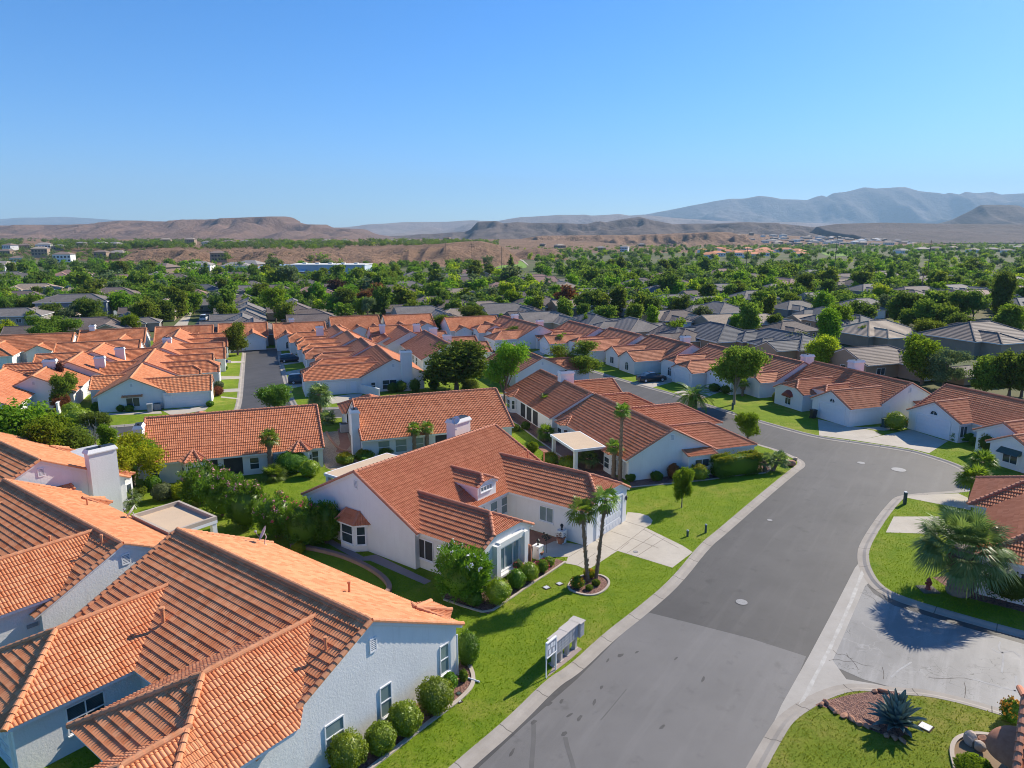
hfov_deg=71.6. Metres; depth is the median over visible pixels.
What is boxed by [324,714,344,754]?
window
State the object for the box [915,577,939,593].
fire hydrant
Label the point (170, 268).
town building
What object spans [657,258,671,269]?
tree
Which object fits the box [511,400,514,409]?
bay window
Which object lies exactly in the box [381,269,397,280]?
tree
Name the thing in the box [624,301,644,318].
tree
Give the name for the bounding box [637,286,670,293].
house
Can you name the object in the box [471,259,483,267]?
tree
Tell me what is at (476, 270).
tree
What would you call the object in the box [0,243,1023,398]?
ground
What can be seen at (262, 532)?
satellite dish
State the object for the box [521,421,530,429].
bush
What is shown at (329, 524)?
shrub
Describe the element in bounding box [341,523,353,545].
bay window
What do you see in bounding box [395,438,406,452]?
window
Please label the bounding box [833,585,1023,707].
side street
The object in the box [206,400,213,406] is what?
bush
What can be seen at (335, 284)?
tree
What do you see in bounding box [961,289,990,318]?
tree
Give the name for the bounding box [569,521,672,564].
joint
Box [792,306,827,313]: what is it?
house
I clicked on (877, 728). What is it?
boulder
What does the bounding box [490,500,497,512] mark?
window
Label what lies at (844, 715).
boulder
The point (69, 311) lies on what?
tree
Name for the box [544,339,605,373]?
tree
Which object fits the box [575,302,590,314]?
tree
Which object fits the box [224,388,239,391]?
driveway
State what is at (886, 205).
mountain
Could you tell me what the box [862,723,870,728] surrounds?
boulder
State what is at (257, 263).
town building
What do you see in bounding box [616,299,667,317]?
house
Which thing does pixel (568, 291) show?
tree
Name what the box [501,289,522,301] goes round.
tree
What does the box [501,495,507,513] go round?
window
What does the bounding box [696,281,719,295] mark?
tree
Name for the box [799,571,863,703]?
water stain
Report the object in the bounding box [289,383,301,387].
driveway
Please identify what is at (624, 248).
town building
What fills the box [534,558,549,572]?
bush
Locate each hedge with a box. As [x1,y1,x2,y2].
[707,449,763,478]
[950,433,973,440]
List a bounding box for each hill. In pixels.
[113,247,340,265]
[340,241,519,267]
[515,248,569,260]
[523,232,779,247]
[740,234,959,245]
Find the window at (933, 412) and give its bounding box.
[930,410,937,415]
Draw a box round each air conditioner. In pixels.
[153,403,161,410]
[339,422,348,432]
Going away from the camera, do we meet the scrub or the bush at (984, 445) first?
the bush at (984, 445)
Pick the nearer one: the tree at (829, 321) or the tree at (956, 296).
the tree at (829, 321)
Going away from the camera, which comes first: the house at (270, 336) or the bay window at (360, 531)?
the bay window at (360, 531)
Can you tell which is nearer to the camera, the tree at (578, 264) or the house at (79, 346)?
the house at (79, 346)
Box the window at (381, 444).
[378,440,389,453]
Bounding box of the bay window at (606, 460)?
[604,455,609,469]
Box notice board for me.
[545,635,556,677]
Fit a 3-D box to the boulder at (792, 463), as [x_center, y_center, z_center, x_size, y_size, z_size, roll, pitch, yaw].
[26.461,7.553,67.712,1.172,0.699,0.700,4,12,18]
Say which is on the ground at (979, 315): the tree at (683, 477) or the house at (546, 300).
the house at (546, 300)
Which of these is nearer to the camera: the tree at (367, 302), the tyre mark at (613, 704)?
the tyre mark at (613, 704)
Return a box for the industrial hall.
[287,263,372,274]
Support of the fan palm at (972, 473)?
on the lawn at (766, 409)
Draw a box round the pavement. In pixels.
[174,312,191,325]
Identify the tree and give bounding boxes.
[0,290,8,296]
[0,295,20,307]
[0,319,18,332]
[0,397,64,435]
[5,262,16,270]
[12,410,90,448]
[13,296,34,307]
[15,262,32,271]
[23,292,44,299]
[23,309,35,324]
[24,315,83,333]
[25,292,37,307]
[27,269,55,282]
[30,286,42,292]
[38,301,62,317]
[43,258,62,268]
[48,371,80,403]
[50,392,70,409]
[51,361,64,371]
[55,304,85,317]
[56,424,96,448]
[64,268,93,286]
[69,285,100,294]
[69,297,84,311]
[70,266,85,272]
[75,295,108,316]
[77,411,113,444]
[78,278,104,289]
[78,416,104,444]
[90,312,107,316]
[92,277,107,284]
[95,424,118,445]
[105,281,120,286]
[106,290,135,311]
[107,260,128,272]
[108,313,121,320]
[109,429,169,485]
[114,260,129,273]
[119,312,141,327]
[126,267,153,287]
[128,298,161,317]
[132,437,160,449]
[139,259,156,269]
[148,282,165,295]
[150,296,178,325]
[163,285,189,317]
[175,274,197,284]
[179,282,197,293]
[185,291,203,313]
[200,261,209,276]
[207,293,227,312]
[210,274,221,284]
[211,266,224,274]
[214,301,230,313]
[217,278,226,288]
[218,288,237,306]
[222,321,250,354]
[226,306,238,313]
[231,275,249,284]
[249,281,269,296]
[249,297,265,304]
[251,383,295,406]
[258,286,287,322]
[260,264,269,271]
[264,257,278,268]
[264,266,287,283]
[265,256,283,266]
[271,299,296,322]
[275,264,301,281]
[306,281,332,300]
[311,269,325,281]
[324,278,345,291]
[328,262,347,278]
[334,286,357,306]
[347,266,365,283]
[352,296,365,314]
[355,289,371,300]
[361,296,376,314]
[363,270,374,278]
[367,282,383,295]
[370,264,388,272]
[370,284,392,314]
[371,269,393,285]
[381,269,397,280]
[391,264,400,271]
[391,284,418,305]
[394,270,404,278]
[402,299,417,305]
[419,339,490,389]
[424,281,433,294]
[425,280,448,295]
[427,269,446,281]
[429,262,441,269]
[429,295,444,306]
[431,314,453,330]
[435,287,449,299]
[448,300,461,307]
[456,304,487,315]
[457,287,474,298]
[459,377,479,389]
[466,265,481,275]
[466,301,479,305]
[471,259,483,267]
[481,285,499,294]
[482,255,493,266]
[482,339,530,405]
[484,264,494,274]
[495,264,524,281]
[497,281,515,294]
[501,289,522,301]
[506,325,517,329]
[507,254,514,265]
[524,282,537,291]
[524,288,538,296]
[529,294,545,309]
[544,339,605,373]
[548,283,561,294]
[553,284,578,299]
[556,296,573,316]
[569,259,584,269]
[573,291,591,306]
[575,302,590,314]
[580,265,602,282]
[581,289,602,312]
[591,305,618,317]
[595,297,608,308]
[600,291,610,304]
[606,257,616,264]
[608,285,627,316]
[609,268,624,275]
[616,256,626,268]
[620,270,639,279]
[624,294,645,306]
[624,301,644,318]
[630,291,648,298]
[632,267,648,275]
[642,295,663,314]
[644,304,659,322]
[655,272,681,289]
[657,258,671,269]
[660,271,674,277]
[666,317,686,327]
[668,259,678,268]
[669,280,685,293]
[669,293,691,309]
[672,467,694,507]
[691,305,713,315]
[696,257,712,270]
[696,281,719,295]
[698,296,714,302]
[708,343,772,404]
[722,283,737,294]
[729,312,741,327]
[731,269,749,282]
[731,279,746,293]
[732,412,760,438]
[736,299,762,329]
[750,289,765,301]
[750,290,770,303]
[751,300,763,312]
[755,274,767,281]
[756,263,772,273]
[760,294,777,314]
[766,313,783,322]
[767,263,781,270]
[767,289,776,297]
[779,262,799,278]
[781,292,801,301]
[793,272,814,289]
[803,334,841,362]
[811,289,836,307]
[815,266,840,281]
[816,304,843,344]
[818,278,837,292]
[829,302,855,320]
[837,289,853,297]
[847,299,880,318]
[850,267,875,284]
[863,265,875,272]
[863,301,881,317]
[871,282,892,297]
[876,293,894,317]
[883,263,896,284]
[884,295,906,321]
[892,290,927,309]
[897,306,916,325]
[899,331,948,384]
[910,296,943,321]
[910,317,946,336]
[918,344,975,385]
[924,269,947,286]
[928,287,951,304]
[929,269,948,283]
[930,281,948,288]
[935,303,959,324]
[940,301,959,308]
[943,289,969,312]
[943,312,975,324]
[946,273,962,283]
[956,263,963,267]
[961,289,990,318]
[963,263,978,271]
[964,258,984,269]
[966,353,1007,391]
[976,279,991,287]
[985,347,1023,396]
[987,269,1018,313]
[989,303,1023,326]
[996,302,1023,329]
[1011,378,1023,396]
[1014,265,1023,275]
[1014,280,1023,295]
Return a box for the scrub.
[0,237,1023,262]
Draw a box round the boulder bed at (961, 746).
[954,736,1008,767]
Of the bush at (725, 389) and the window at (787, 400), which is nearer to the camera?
the window at (787, 400)
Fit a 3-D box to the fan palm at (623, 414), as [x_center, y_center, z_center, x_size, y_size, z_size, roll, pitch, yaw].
[9.671,5.092,63.202,2.015,7.357,1.877,-11,16,-42]
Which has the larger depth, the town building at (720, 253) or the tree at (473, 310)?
the town building at (720, 253)
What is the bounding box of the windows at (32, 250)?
[32,250,46,254]
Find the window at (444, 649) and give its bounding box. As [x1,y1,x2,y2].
[439,642,450,676]
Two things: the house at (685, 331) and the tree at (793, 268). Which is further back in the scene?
the tree at (793, 268)
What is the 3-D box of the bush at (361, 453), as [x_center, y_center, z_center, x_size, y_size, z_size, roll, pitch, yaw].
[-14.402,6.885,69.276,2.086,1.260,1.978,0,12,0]
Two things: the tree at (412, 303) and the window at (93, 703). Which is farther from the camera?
the tree at (412, 303)
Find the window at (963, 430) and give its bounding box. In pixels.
[959,426,967,437]
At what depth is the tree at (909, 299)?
174.60 m
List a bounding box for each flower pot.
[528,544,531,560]
[556,533,565,543]
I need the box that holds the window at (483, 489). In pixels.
[480,483,492,493]
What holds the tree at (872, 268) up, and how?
on the ground at (979, 315)
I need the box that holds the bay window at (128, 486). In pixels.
[126,483,132,500]
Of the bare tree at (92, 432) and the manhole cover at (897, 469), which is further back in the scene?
the bare tree at (92, 432)
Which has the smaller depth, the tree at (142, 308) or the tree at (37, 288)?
the tree at (142, 308)
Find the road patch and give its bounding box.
[479,613,805,767]
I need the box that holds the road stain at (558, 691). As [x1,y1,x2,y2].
[553,687,564,695]
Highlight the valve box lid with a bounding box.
[917,721,934,732]
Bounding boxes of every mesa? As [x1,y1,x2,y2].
[0,216,418,238]
[390,217,836,238]
[810,223,1023,242]
[938,205,1023,224]
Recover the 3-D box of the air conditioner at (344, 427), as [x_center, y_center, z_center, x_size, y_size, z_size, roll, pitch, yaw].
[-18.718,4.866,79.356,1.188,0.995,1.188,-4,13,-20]
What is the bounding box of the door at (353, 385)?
[350,381,356,392]
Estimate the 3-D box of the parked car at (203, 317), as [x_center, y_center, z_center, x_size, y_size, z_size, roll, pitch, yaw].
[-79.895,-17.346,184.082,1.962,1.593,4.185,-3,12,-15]
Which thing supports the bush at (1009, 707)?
on the lawn at (948, 736)
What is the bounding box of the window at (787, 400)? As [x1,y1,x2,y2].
[785,396,790,404]
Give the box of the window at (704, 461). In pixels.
[695,458,709,466]
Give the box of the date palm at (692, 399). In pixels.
[673,382,714,413]
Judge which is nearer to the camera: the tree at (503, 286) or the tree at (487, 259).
the tree at (503, 286)
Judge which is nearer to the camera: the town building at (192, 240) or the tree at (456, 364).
the tree at (456, 364)
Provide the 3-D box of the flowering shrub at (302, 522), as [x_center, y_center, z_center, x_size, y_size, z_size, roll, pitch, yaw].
[-14.570,9.589,50.085,3.586,3.841,3.483,6,13,27]
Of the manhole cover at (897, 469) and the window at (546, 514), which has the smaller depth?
the window at (546, 514)
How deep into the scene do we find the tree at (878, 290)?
230.20 m
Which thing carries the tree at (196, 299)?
on the ground at (979, 315)
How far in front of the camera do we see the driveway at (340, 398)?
96.22 m
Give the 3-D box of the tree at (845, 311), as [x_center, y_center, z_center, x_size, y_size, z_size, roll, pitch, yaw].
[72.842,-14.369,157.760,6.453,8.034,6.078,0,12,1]
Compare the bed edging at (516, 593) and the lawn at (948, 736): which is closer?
the lawn at (948, 736)
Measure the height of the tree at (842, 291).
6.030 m
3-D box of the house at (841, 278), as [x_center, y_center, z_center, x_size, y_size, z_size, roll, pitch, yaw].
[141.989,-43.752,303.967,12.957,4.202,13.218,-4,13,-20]
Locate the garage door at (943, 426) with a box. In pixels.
[916,414,948,438]
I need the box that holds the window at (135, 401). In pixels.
[125,397,139,406]
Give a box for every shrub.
[175,457,220,504]
[190,466,243,515]
[223,478,267,529]
[251,489,297,537]
[277,497,324,546]
[312,499,339,544]
[431,538,496,603]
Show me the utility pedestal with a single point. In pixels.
(905, 498)
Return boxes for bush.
[61,402,80,412]
[64,407,92,424]
[90,401,98,410]
[116,405,124,411]
[124,404,133,411]
[133,484,147,496]
[142,475,161,489]
[150,482,171,500]
[170,482,184,498]
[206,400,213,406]
[213,381,223,387]
[213,386,223,395]
[274,451,309,472]
[290,541,305,553]
[298,460,320,476]
[324,726,368,767]
[335,451,355,464]
[355,449,374,460]
[364,719,396,756]
[378,447,393,454]
[387,382,397,391]
[387,698,423,737]
[396,380,407,391]
[408,378,420,392]
[415,675,454,715]
[428,381,438,388]
[443,671,458,688]
[458,629,479,665]
[459,669,468,681]
[465,591,484,606]
[484,576,511,605]
[506,568,526,589]
[512,424,520,431]
[513,559,523,568]
[520,561,538,580]
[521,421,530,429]
[526,441,538,451]
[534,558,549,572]
[541,451,559,463]
[545,556,554,565]
[558,455,578,467]
[569,575,585,588]
[578,450,600,468]
[583,568,594,578]
[585,584,592,590]
[591,579,600,585]
[625,474,635,481]
[650,470,662,480]
[667,463,679,478]
[691,463,709,479]
[709,383,719,391]
[720,385,732,393]
[883,411,908,430]
[952,751,992,767]
[969,436,975,445]
[978,433,993,450]
[986,571,1023,604]
[997,695,1019,723]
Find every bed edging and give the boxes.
[325,431,351,451]
[367,664,474,767]
[443,561,565,612]
[512,420,582,470]
[568,574,609,595]
[631,468,770,487]
[949,731,988,767]
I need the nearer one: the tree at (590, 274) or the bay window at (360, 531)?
the bay window at (360, 531)
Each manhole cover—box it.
[735,599,747,604]
[890,467,906,471]
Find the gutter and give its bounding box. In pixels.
[775,565,881,719]
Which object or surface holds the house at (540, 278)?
on the ground at (979, 315)
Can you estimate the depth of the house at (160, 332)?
135.97 m
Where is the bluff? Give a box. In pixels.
[0,239,697,261]
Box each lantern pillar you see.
[532,539,543,559]
[556,524,566,543]
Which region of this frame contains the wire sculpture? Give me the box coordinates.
[541,532,551,552]
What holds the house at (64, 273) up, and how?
on the ground at (979, 315)
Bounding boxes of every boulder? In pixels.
[787,460,795,465]
[828,705,836,711]
[840,712,847,718]
[848,714,855,722]
[856,721,862,725]
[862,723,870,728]
[869,725,880,730]
[877,688,887,693]
[890,734,897,740]
[898,737,906,744]
[963,730,977,747]
[974,740,985,751]
[977,735,986,742]
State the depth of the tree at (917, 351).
103.22 m
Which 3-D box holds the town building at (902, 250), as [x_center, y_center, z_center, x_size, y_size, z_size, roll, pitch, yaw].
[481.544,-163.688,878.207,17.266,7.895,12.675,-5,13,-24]
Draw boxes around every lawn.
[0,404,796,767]
[38,353,241,427]
[150,341,274,349]
[281,350,510,406]
[529,349,1023,630]
[767,691,1016,767]
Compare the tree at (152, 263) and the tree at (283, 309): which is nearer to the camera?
the tree at (283, 309)
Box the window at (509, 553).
[501,539,518,572]
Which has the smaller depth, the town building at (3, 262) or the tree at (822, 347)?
the tree at (822, 347)
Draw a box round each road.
[91,338,1023,767]
[195,311,209,324]
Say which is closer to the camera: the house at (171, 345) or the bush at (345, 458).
the bush at (345, 458)
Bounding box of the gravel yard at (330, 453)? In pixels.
[323,431,358,469]
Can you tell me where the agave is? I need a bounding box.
[867,688,926,737]
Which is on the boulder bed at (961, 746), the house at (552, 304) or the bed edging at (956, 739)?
the bed edging at (956, 739)
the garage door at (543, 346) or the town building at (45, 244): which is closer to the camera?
the garage door at (543, 346)
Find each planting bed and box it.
[329,660,470,767]
[442,559,562,613]
[506,406,623,482]
[629,463,768,487]
[933,576,1023,611]
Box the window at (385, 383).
[382,379,396,389]
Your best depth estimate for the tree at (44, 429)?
64.39 m
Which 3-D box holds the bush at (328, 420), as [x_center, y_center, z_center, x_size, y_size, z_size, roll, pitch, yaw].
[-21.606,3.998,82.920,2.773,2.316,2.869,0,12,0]
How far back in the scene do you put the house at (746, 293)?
224.01 m
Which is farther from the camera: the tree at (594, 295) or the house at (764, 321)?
the tree at (594, 295)
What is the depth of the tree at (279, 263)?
410.25 m
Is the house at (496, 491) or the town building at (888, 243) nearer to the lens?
the house at (496, 491)
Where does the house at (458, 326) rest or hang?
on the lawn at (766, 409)
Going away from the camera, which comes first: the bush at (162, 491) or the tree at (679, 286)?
the bush at (162, 491)
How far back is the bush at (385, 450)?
69.94 m
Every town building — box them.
[0,249,15,254]
[0,261,17,270]
[2,243,18,249]
[9,256,23,261]
[18,243,31,248]
[30,246,50,257]
[35,242,52,247]
[51,244,64,249]
[52,252,75,261]
[93,250,109,259]
[107,242,123,247]
[110,250,127,257]
[157,263,180,272]
[185,238,196,244]
[189,261,214,270]
[209,251,226,262]
[221,262,250,271]
[241,260,265,268]
[554,244,565,247]
[620,245,629,251]
[704,252,718,258]
[711,251,725,256]
[730,251,743,255]
[742,252,756,257]
[755,250,769,255]
[774,248,788,251]
[790,251,805,257]
[856,241,866,244]
[883,241,894,244]
[893,248,909,253]
[914,247,929,251]
[931,246,941,250]
[965,248,979,252]
[985,247,999,251]
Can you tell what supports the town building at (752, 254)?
on the ground at (979, 315)
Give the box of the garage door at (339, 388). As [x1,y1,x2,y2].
[313,382,344,394]
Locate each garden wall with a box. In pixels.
[55,400,61,414]
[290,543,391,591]
[360,384,379,395]
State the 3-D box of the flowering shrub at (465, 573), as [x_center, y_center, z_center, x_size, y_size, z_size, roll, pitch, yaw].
[-3.031,11.206,42.533,3.806,3.769,3.704,-4,13,-20]
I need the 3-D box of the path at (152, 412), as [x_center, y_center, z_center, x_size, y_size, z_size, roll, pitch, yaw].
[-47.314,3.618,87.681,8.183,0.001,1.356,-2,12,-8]
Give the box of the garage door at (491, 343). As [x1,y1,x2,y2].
[487,339,492,349]
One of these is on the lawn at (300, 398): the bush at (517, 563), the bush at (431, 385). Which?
the bush at (431, 385)
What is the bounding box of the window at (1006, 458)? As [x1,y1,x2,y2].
[1001,453,1017,465]
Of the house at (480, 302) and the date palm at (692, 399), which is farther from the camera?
the house at (480, 302)
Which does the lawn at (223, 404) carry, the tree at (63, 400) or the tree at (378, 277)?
the tree at (63, 400)
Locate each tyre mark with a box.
[529,723,535,767]
[563,737,575,767]
[600,689,626,719]
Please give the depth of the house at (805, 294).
231.19 m
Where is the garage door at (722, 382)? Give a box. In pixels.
[710,376,726,391]
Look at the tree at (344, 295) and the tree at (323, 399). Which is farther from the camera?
the tree at (344, 295)
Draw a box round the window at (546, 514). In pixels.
[538,505,553,524]
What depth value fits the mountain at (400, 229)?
7473.73 m
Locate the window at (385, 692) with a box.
[379,681,392,720]
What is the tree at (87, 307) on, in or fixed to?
on the ground at (979, 315)
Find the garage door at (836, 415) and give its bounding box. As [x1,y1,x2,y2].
[819,403,843,423]
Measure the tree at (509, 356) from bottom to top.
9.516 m
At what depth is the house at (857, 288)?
254.07 m
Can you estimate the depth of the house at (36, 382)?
90.15 m
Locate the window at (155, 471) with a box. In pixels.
[149,469,159,476]
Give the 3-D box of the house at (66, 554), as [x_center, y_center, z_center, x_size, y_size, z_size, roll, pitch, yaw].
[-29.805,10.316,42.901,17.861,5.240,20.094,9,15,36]
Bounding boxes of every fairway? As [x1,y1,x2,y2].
[498,261,526,267]
[821,252,845,255]
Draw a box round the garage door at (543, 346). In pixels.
[541,343,547,354]
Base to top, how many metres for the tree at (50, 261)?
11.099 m
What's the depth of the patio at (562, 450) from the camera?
71.50 m
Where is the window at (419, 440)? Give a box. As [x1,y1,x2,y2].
[412,437,423,449]
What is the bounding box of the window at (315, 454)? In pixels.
[312,450,318,462]
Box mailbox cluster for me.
[547,616,585,667]
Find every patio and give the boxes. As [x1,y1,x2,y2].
[509,413,542,431]
[539,445,603,470]
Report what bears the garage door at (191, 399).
in the house at (140, 386)
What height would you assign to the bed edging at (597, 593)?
0.070 m
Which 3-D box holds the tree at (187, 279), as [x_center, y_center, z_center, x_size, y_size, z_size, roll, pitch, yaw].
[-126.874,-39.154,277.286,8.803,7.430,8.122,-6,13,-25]
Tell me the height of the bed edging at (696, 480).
0.070 m
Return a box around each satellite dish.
[123,505,134,517]
[254,526,266,544]
[452,416,459,429]
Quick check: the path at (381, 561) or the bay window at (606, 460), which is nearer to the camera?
the path at (381, 561)
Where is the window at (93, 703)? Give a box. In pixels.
[65,690,105,737]
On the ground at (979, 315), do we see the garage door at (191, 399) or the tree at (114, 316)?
the tree at (114, 316)
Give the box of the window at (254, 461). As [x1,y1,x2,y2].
[249,457,259,469]
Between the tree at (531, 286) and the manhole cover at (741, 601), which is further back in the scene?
the tree at (531, 286)
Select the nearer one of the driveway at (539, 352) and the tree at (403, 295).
the driveway at (539, 352)
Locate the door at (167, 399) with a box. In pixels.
[164,395,171,407]
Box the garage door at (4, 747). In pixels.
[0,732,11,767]
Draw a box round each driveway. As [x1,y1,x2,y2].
[162,406,208,414]
[221,376,241,378]
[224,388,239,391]
[285,369,300,374]
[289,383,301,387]
[328,393,362,403]
[532,512,691,567]
[533,350,544,355]
[635,377,672,387]
[674,387,718,398]
[818,419,880,439]
[857,429,946,452]
[886,517,956,532]
[907,493,970,509]
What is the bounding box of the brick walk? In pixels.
[336,429,350,452]
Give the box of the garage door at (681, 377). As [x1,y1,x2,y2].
[675,370,688,385]
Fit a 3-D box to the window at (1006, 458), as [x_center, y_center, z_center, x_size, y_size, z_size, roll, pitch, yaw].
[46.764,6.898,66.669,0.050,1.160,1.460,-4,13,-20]
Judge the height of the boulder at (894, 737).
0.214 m
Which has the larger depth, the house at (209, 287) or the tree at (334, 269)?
the tree at (334, 269)
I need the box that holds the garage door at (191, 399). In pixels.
[172,393,207,406]
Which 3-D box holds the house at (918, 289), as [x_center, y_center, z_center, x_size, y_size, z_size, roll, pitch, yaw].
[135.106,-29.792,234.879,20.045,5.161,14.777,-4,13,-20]
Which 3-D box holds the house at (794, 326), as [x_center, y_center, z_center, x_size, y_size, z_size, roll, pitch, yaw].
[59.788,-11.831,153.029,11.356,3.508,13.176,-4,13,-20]
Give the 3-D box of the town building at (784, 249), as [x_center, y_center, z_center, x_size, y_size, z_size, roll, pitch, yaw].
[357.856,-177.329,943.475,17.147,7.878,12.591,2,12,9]
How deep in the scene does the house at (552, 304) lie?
194.44 m
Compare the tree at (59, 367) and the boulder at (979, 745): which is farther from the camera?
the tree at (59, 367)
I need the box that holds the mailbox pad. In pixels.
[547,646,580,676]
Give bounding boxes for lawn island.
[288,547,386,589]
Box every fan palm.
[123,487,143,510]
[257,427,280,465]
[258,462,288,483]
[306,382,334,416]
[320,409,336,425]
[405,421,422,450]
[420,420,433,445]
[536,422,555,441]
[563,495,598,582]
[590,484,620,578]
[604,438,623,477]
[612,402,630,479]
[738,379,750,395]
[758,452,777,472]
[770,450,789,471]
[907,503,1023,599]
[951,463,991,498]
[966,448,1002,470]
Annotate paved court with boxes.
[529,529,556,550]
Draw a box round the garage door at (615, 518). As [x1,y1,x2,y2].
[597,495,621,537]
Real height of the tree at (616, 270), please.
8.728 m
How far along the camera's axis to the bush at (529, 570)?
44.73 m
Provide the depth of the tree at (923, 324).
140.77 m
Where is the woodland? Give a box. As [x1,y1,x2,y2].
[0,243,1023,316]
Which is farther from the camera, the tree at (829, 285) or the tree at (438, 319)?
the tree at (829, 285)
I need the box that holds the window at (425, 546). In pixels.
[419,538,433,563]
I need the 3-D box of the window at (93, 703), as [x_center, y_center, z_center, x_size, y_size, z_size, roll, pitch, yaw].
[-18.199,14.100,30.391,0.120,1.355,1.620,9,15,36]
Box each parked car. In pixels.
[199,314,207,320]
[280,353,298,362]
[288,373,301,383]
[636,371,666,382]
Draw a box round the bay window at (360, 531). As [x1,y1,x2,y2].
[356,527,366,546]
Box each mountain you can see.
[0,217,164,225]
[335,214,831,235]
[631,187,1023,223]
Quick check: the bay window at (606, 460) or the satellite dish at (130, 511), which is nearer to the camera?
the satellite dish at (130, 511)
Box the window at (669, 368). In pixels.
[667,367,670,375]
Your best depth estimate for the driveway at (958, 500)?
59.04 m
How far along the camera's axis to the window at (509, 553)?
45.78 m
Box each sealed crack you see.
[891,662,911,677]
[991,648,1020,656]
[998,641,1003,671]
[1012,675,1017,695]
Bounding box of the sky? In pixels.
[0,0,1023,227]
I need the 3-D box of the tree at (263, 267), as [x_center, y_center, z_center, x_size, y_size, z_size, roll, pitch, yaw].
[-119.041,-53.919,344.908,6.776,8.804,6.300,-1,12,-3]
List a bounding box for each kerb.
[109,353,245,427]
[118,403,804,767]
[277,351,506,409]
[540,355,1023,637]
[746,684,1002,767]
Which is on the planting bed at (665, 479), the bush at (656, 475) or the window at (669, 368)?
the bush at (656, 475)
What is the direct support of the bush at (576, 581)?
on the planter ring
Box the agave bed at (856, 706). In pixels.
[816,691,907,736]
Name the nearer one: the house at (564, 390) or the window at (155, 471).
the window at (155, 471)
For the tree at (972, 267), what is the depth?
345.37 m
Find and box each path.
[106,411,161,414]
[328,539,429,583]
[856,425,904,430]
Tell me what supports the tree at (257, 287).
on the ground at (979, 315)
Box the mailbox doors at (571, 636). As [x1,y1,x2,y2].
[557,623,583,652]
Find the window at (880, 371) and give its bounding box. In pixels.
[876,368,884,374]
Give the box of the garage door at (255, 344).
[245,340,262,349]
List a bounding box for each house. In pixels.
[0,271,21,275]
[0,307,54,325]
[0,325,36,334]
[0,332,77,368]
[0,367,34,408]
[0,432,135,511]
[0,478,217,646]
[0,527,479,767]
[1,351,108,375]
[9,290,45,295]
[10,283,63,292]
[12,358,90,409]
[15,273,27,276]
[32,293,116,315]
[32,342,129,361]
[52,339,145,354]
[55,269,94,276]
[62,316,130,334]
[77,324,150,347]
[88,363,214,412]
[99,287,140,294]
[99,348,220,386]
[116,312,162,330]
[117,307,176,320]
[125,337,226,371]
[132,404,324,482]
[152,328,229,357]
[153,324,214,344]
[164,273,186,277]
[194,299,212,311]
[195,284,218,291]
[199,312,264,326]
[209,307,266,320]
[213,302,266,320]
[214,317,274,344]
[215,272,241,275]
[218,322,268,350]
[233,293,254,301]
[235,297,264,307]
[236,285,252,294]
[248,280,262,284]
[266,301,310,319]
[269,284,288,289]
[272,318,326,350]
[280,308,332,322]
[285,313,334,327]
[288,324,359,353]
[294,279,314,284]
[295,330,374,365]
[300,286,335,300]
[300,344,424,396]
[301,415,630,582]
[303,337,387,367]
[328,315,381,337]
[337,387,514,456]
[365,324,421,346]
[369,323,446,353]
[381,313,437,330]
[384,304,403,314]
[386,284,418,294]
[390,305,452,316]
[397,281,422,292]
[400,327,492,369]
[403,271,422,278]
[416,296,435,305]
[425,273,458,285]
[436,299,468,309]
[440,315,500,336]
[445,308,461,316]
[448,288,475,296]
[459,269,488,276]
[459,276,479,284]
[463,301,496,305]
[470,313,553,350]
[480,282,505,293]
[480,302,535,316]
[485,344,590,385]
[504,305,542,316]
[504,368,654,433]
[510,295,555,310]
[517,311,579,328]
[521,276,558,282]
[535,320,603,354]
[547,299,596,315]
[550,392,757,480]
[552,281,575,287]
[567,327,645,361]
[572,312,619,325]
[593,316,667,336]
[604,334,700,374]
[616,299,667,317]
[621,279,648,284]
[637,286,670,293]
[642,310,698,321]
[645,324,700,346]
[653,294,693,309]
[656,321,756,347]
[659,310,697,326]
[659,343,728,387]
[677,290,717,295]
[682,301,739,313]
[690,296,727,302]
[692,313,743,329]
[705,352,815,397]
[710,268,734,274]
[714,283,749,293]
[728,290,779,302]
[729,313,794,328]
[736,327,842,359]
[756,321,818,336]
[762,283,791,290]
[770,300,812,316]
[773,359,930,426]
[776,277,793,283]
[785,314,814,321]
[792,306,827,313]
[797,292,819,300]
[799,314,875,327]
[828,345,951,381]
[834,298,888,318]
[836,279,853,287]
[837,319,920,348]
[838,273,850,276]
[839,276,849,281]
[848,283,876,295]
[890,285,955,294]
[902,275,927,281]
[906,383,1023,472]
[916,320,1023,357]
[946,284,989,289]
[946,365,975,384]
[962,289,1021,296]
[966,475,1023,605]
[985,685,1023,767]
[987,297,1023,312]
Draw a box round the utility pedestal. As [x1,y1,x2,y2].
[903,491,907,504]
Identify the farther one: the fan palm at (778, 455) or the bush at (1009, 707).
the fan palm at (778, 455)
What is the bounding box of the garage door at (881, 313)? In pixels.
[874,311,884,318]
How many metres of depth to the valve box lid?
31.69 m
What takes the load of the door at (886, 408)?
in the house at (852, 394)
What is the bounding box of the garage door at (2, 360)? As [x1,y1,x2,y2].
[0,358,5,368]
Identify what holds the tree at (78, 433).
on the lawn at (542, 630)
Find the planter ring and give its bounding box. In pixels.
[570,576,607,593]
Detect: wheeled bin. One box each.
[146,403,152,411]
[809,409,817,417]
[880,417,886,427]
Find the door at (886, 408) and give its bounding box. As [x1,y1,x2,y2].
[883,406,889,417]

